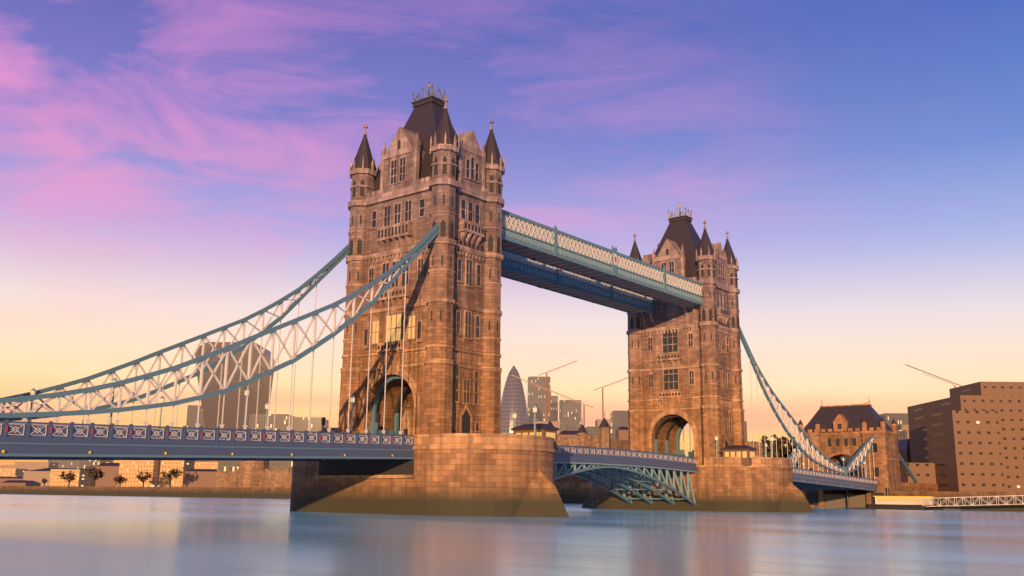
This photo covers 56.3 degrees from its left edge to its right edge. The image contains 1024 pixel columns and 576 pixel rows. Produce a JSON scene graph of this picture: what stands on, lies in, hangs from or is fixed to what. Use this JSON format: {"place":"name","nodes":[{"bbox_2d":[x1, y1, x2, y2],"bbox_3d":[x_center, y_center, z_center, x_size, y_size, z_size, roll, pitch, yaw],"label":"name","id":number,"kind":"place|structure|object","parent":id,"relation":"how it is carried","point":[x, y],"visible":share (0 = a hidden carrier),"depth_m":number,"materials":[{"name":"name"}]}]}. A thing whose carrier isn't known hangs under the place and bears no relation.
{"place":"outdoors","nodes":[
{"label":"outdoors","id":0,"kind":"place"},
{"bbox_2d":[195,342,273,430],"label":"high-rise building","id":1,"kind":"structure","parent":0,"point":[210,409],"depth_m":1009.94,"materials":[{"name":"grey glass"}]},
{"bbox_2d":[0,494,1023,575],"bbox_3d":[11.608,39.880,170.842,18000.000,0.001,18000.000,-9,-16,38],"label":"river water","id":2,"kind":"structure","parent":0,"point":[65,535],"depth_m":56.92,"materials":[{"name":"blue liquid"}]},
{"bbox_2d":[290,433,568,516],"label":"pier","id":3,"kind":"structure","parent":2,"relation":"in","point":[477,474],"depth_m":125.40,"materials":[{"name":"stone"}]},
{"bbox_2d":[338,81,504,436],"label":"tower","id":4,"kind":"structure","parent":3,"relation":"on","point":[420,181],"depth_m":141.84,"materials":[{"name":"stone"}]},
{"bbox_2d":[501,250,654,313],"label":"walkway","id":5,"kind":"structure","parent":4,"relation":"attached to","point":[514,267],"depth_m":187.13,"materials":[{"name":"blue paint"}]},
{"bbox_2d":[501,209,702,308],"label":"walkway","id":6,"kind":"structure","parent":4,"relation":"attached to","point":[521,236],"depth_m":171.18,"materials":[{"name":"blue paint"}]},
{"bbox_2d":[510,405,559,451],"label":"control cabin","id":7,"kind":"object","parent":3,"relation":"on","point":[541,429],"visible":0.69,"depth_m":136.93,"materials":[{"name":"brown"}]},
{"bbox_2d":[554,445,696,505],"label":"deck span","id":8,"kind":"object","parent":3,"relation":"on","point":[617,463],"visible":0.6,"depth_m":179.29,"materials":[{"name":"blue paint"}]},
{"bbox_2d":[581,457,813,512],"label":"pier","id":9,"kind":"structure","parent":2,"relation":"in","point":[733,484],"depth_m":187.67,"materials":[{"name":"stone"}]},
{"bbox_2d":[626,203,744,464],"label":"tower","id":10,"kind":"structure","parent":9,"relation":"on","point":[684,366],"depth_m":204.51,"materials":[{"name":"stone"}]},
{"bbox_2d":[715,435,773,465],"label":"control cabin","id":11,"kind":"object","parent":9,"relation":"on","point":[746,453],"visible":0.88,"depth_m":187.46,"materials":[{"name":"brown"}]},
{"bbox_2d":[868,496,960,509],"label":"floating pier","id":12,"kind":"structure","parent":2,"relation":"on","point":[891,501],"depth_m":260.96,"materials":[{"name":"white metal"}]},
{"bbox_2d":[834,488,1023,509],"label":"jetty","id":13,"kind":"object","parent":2,"relation":"in","point":[922,507],"visible":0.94,"depth_m":252.41,"materials":[{"name":"grey paint"}]},
{"bbox_2d":[0,486,1023,510],"bbox_3d":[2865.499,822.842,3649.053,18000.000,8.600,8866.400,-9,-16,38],"label":"bank ground","id":14,"kind":"structure","parent":0,"point":[573,496],"depth_m":432.19,"materials":[{"name":"stone"}]},
{"bbox_2d":[0,465,14,467],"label":"building","id":15,"kind":"structure","parent":14,"relation":"on","point":[6,466],"depth_m":1299.60,"materials":[{"name":"grey stone"}]},
{"bbox_2d":[0,476,22,481],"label":"building","id":16,"kind":"structure","parent":14,"relation":"on","point":[2,478],"depth_m":979.98,"materials":[{"name":"brick"}]},
{"bbox_2d":[0,468,27,476],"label":"building","id":17,"kind":"structure","parent":14,"relation":"on","point":[10,472],"depth_m":999.51,"materials":[{"name":"stone"}]},
{"bbox_2d":[0,480,40,485],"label":"building","id":18,"kind":"structure","parent":14,"relation":"on","point":[19,483],"depth_m":762.31,"materials":[{"name":"brick"}]},
{"bbox_2d":[14,462,58,469],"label":"building","id":19,"kind":"structure","parent":14,"relation":"on","point":[31,465],"depth_m":1099.37,"materials":[{"name":"grey stone"}]},
{"bbox_2d":[23,468,94,485],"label":"custom house","id":20,"kind":"structure","parent":14,"relation":"on","point":[37,475],"depth_m":899.21,"materials":[{"name":"grey stone"}]},
{"bbox_2d":[48,460,79,467],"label":"building","id":21,"kind":"structure","parent":14,"relation":"on","point":[68,463],"depth_m":1398.85,"materials":[{"name":"grey glass"}]},
{"bbox_2d":[58,470,75,485],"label":"tree","id":22,"kind":"object","parent":14,"relation":"on","point":[69,477],"visible":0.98,"depth_m":795.56,"materials":[{"name":"green plant"}]},
{"bbox_2d":[49,469,91,485],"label":"building","id":23,"kind":"structure","parent":14,"relation":"on","point":[81,478],"depth_m":859.22,"materials":[{"name":"stone"}]},
{"bbox_2d":[83,466,104,485],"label":"tree","id":24,"kind":"object","parent":14,"relation":"on","point":[96,474],"visible":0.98,"depth_m":775.32,"materials":[{"name":"green plant"}]},
{"bbox_2d":[79,460,110,468],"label":"building","id":25,"kind":"structure","parent":14,"relation":"on","point":[86,463],"depth_m":978.96,"materials":[{"name":"grey glass"}]},
{"bbox_2d":[95,463,119,486],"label":"building","id":26,"kind":"structure","parent":14,"relation":"on","point":[110,471],"depth_m":818.51,"materials":[{"name":"brick"}]},
{"bbox_2d":[113,474,124,486],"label":"tree","id":27,"kind":"object","parent":14,"relation":"on","point":[119,479],"visible":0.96,"depth_m":752.91,"materials":[{"name":"green plant"}]},
{"bbox_2d":[118,460,158,486],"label":"building","id":28,"kind":"structure","parent":14,"relation":"on","point":[129,470],"depth_m":757.59,"materials":[{"name":"stone"}]},
{"bbox_2d":[136,471,151,486],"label":"tree","id":29,"kind":"object","parent":14,"relation":"on","point":[142,478],"visible":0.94,"depth_m":735.98,"materials":[{"name":"green plant"}]},
{"bbox_2d":[160,467,184,486],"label":"tree","id":30,"kind":"object","parent":14,"relation":"on","point":[176,474],"visible":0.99,"depth_m":713.29,"materials":[{"name":"green plant"}]},
{"bbox_2d":[157,460,194,486],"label":"building","id":31,"kind":"structure","parent":14,"relation":"on","point":[166,465],"depth_m":768.18,"materials":[{"name":"stone"}]},
{"bbox_2d":[186,405,208,461],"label":"high-rise building","id":32,"kind":"structure","parent":14,"relation":"on","point":[192,414],"depth_m":1077.11,"materials":[{"name":"grey concrete"}]},
{"bbox_2d":[183,469,216,486],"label":"building","id":33,"kind":"structure","parent":14,"relation":"on","point":[199,477],"depth_m":739.03,"materials":[{"name":"brick"}]},
{"bbox_2d":[194,462,217,468],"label":"building","id":34,"kind":"structure","parent":14,"relation":"on","point":[205,465],"depth_m":899.29,"materials":[{"name":"stone"}]},
{"bbox_2d":[218,461,240,471],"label":"building three quays","id":35,"kind":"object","parent":14,"relation":"on","point":[225,465],"depth_m":698.23,"materials":[{"name":"grey glass"}]},
{"bbox_2d":[249,414,294,431],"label":"building","id":36,"kind":"structure","parent":14,"relation":"on","point":[280,420],"depth_m":878.52,"materials":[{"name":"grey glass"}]},
{"bbox_2d":[269,461,292,470],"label":"building three quays","id":37,"kind":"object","parent":14,"relation":"on","point":[281,465],"depth_m":687.05,"materials":[{"name":"grey glass"}]},
{"bbox_2d":[285,417,328,432],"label":"building","id":38,"kind":"structure","parent":14,"relation":"on","point":[299,423],"depth_m":868.77,"materials":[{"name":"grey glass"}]},
{"bbox_2d":[321,428,337,433],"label":"building","id":39,"kind":"structure","parent":14,"relation":"on","point":[332,429],"depth_m":823.31,"materials":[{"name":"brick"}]},
{"bbox_2d":[214,442,799,488],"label":"tower of london walls","id":40,"kind":"structure","parent":14,"relation":"on","point":[253,474],"depth_m":463.88,"materials":[{"name":"stone"}]},
{"bbox_2d":[500,366,528,433],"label":"gherkin-shaped skyscraper","id":41,"kind":"structure","parent":14,"relation":"on","point":[513,399],"depth_m":1251.35,"materials":[{"name":"grey glass"}]},
{"bbox_2d":[527,376,549,423],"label":"building","id":42,"kind":"structure","parent":14,"relation":"on","point":[536,395],"depth_m":1492.73,"materials":[{"name":"grey stone"}]},
{"bbox_2d":[533,421,559,434],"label":"building","id":43,"kind":"structure","parent":14,"relation":"on","point":[556,424],"depth_m":899.57,"materials":[{"name":"grey stone"}]},
{"bbox_2d":[551,396,557,420],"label":"building","id":44,"kind":"structure","parent":14,"relation":"on","point":[554,408],"depth_m":1695.22,"materials":[{"name":"grey stone"}]},
{"bbox_2d":[557,431,576,439],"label":"building","id":45,"kind":"structure","parent":14,"relation":"on","point":[567,434],"depth_m":860.19,"materials":[{"name":"brick"}]},
{"bbox_2d":[559,400,580,432],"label":"building","id":46,"kind":"structure","parent":14,"relation":"on","point":[568,406],"depth_m":1597.01,"materials":[{"name":"grey concrete"}]},
{"bbox_2d":[564,412,578,430],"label":"building","id":47,"kind":"structure","parent":14,"relation":"on","point":[571,421],"depth_m":1297.50,"materials":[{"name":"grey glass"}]},
{"bbox_2d":[548,412,628,450],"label":"white tower","id":48,"kind":"structure","parent":14,"relation":"on","point":[603,440],"depth_m":456.63,"materials":[{"name":"stone"}]},
{"bbox_2d":[585,427,618,438],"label":"building","id":49,"kind":"structure","parent":14,"relation":"on","point":[592,431],"depth_m":898.95,"materials":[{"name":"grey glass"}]},
{"bbox_2d":[595,419,610,426],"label":"building","id":50,"kind":"structure","parent":14,"relation":"on","point":[598,422],"depth_m":1099.44,"materials":[{"name":"beige concrete"}]},
{"bbox_2d":[610,411,627,426],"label":"building","id":51,"kind":"structure","parent":14,"relation":"on","point":[619,418],"depth_m":998.50,"materials":[{"name":"grey concrete"}]},
{"bbox_2d":[616,427,627,439],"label":"building","id":52,"kind":"structure","parent":14,"relation":"on","point":[621,433],"depth_m":799.71,"materials":[{"name":"concrete"}]},
{"bbox_2d":[511,361,960,430],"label":"construction cranes","id":53,"kind":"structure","parent":14,"relation":"on","point":[626,378],"depth_m":1199.21,"materials":[{"name":"brown metal"}]},
{"bbox_2d":[744,421,746,441],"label":"building","id":54,"kind":"structure","parent":14,"relation":"on","point":[745,422],"depth_m":1097.67,"materials":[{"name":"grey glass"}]},
{"bbox_2d":[752,434,798,460],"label":"tree","id":55,"kind":"object","parent":14,"relation":"on","point":[780,447],"visible":0.38,"depth_m":333.98,"materials":[{"name":"brown plant"}]},
{"bbox_2d":[835,463,857,476],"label":"building","id":56,"kind":"structure","parent":14,"relation":"on","point":[854,473],"depth_m":420.51,"materials":[{"name":"grey stone"}]},
{"bbox_2d":[842,455,854,462],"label":"building","id":57,"kind":"structure","parent":14,"relation":"on","point":[847,458],"depth_m":712.05,"materials":[{"name":"grey glass"}]},
{"bbox_2d":[857,461,864,477],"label":"building","id":58,"kind":"structure","parent":14,"relation":"on","point":[860,469],"depth_m":394.26,"materials":[{"name":"brick"}]},
{"bbox_2d":[798,397,937,507],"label":"abutment","id":59,"kind":"object","parent":14,"relation":"on","point":[835,433],"visible":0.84,"depth_m":276.52,"materials":[{"name":"stone"}]},
{"bbox_2d":[683,328,917,490],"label":"side span","id":60,"kind":"object","parent":59,"relation":"on","point":[808,479],"visible":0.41,"depth_m":236.53,"materials":[{"name":"blue paint"}]},
{"bbox_2d":[29,378,865,477],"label":"street lamps","id":61,"kind":"object","parent":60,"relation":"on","point":[162,398],"visible":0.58,"depth_m":120.79,"materials":[{"name":"teal"}]},
{"bbox_2d":[879,413,908,426],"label":"building","id":62,"kind":"structure","parent":14,"relation":"on","point":[900,418],"depth_m":999.08,"materials":[{"name":"grey concrete"}]},
{"bbox_2d":[897,430,906,439],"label":"building","id":63,"kind":"structure","parent":14,"relation":"on","point":[902,435],"depth_m":519.47,"materials":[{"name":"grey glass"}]},
{"bbox_2d":[896,425,908,438],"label":"building","id":64,"kind":"structure","parent":14,"relation":"on","point":[902,427],"depth_m":619.67,"materials":[{"name":"beige concrete"}]},
{"bbox_2d":[898,439,910,462],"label":"building","id":65,"kind":"structure","parent":14,"relation":"on","point":[904,448],"depth_m":362.87,"materials":[{"name":"brick"}]},
{"bbox_2d":[899,463,935,483],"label":"building","id":66,"kind":"structure","parent":14,"relation":"on","point":[924,473],"depth_m":311.49,"materials":[{"name":"concrete"}]},
{"bbox_2d":[909,426,928,462],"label":"building","id":67,"kind":"structure","parent":14,"relation":"on","point":[918,445],"depth_m":338.54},
{"bbox_2d":[925,410,1004,491],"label":"building","id":68,"kind":"structure","parent":14,"relation":"on","point":[964,452],"depth_m":298.50,"materials":[{"name":"concrete"}]},
{"bbox_2d":[907,395,1023,491],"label":"hotel","id":69,"kind":"structure","parent":14,"relation":"on","point":[1009,410],"depth_m":328.86,"materials":[{"name":"concrete"}]},
{"bbox_2d":[949,382,1023,396],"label":"building","id":70,"kind":"structure","parent":69,"relation":"on","point":[999,388],"depth_m":344.72,"materials":[{"name":"concrete"}]},
{"bbox_2d":[0,0,1023,464],"label":"sky","id":71,"kind":"structure","parent":0,"point":[172,171],"materials":[{"name":"blue"}]},
{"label":"abutment","id":72,"kind":"object","parent":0,"visible":0},
{"bbox_2d":[0,224,439,460],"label":"side span","id":73,"kind":"object","parent":72,"relation":"on","point":[30,440],"visible":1,"depth_m":108.81,"materials":[{"name":"blue paint"}]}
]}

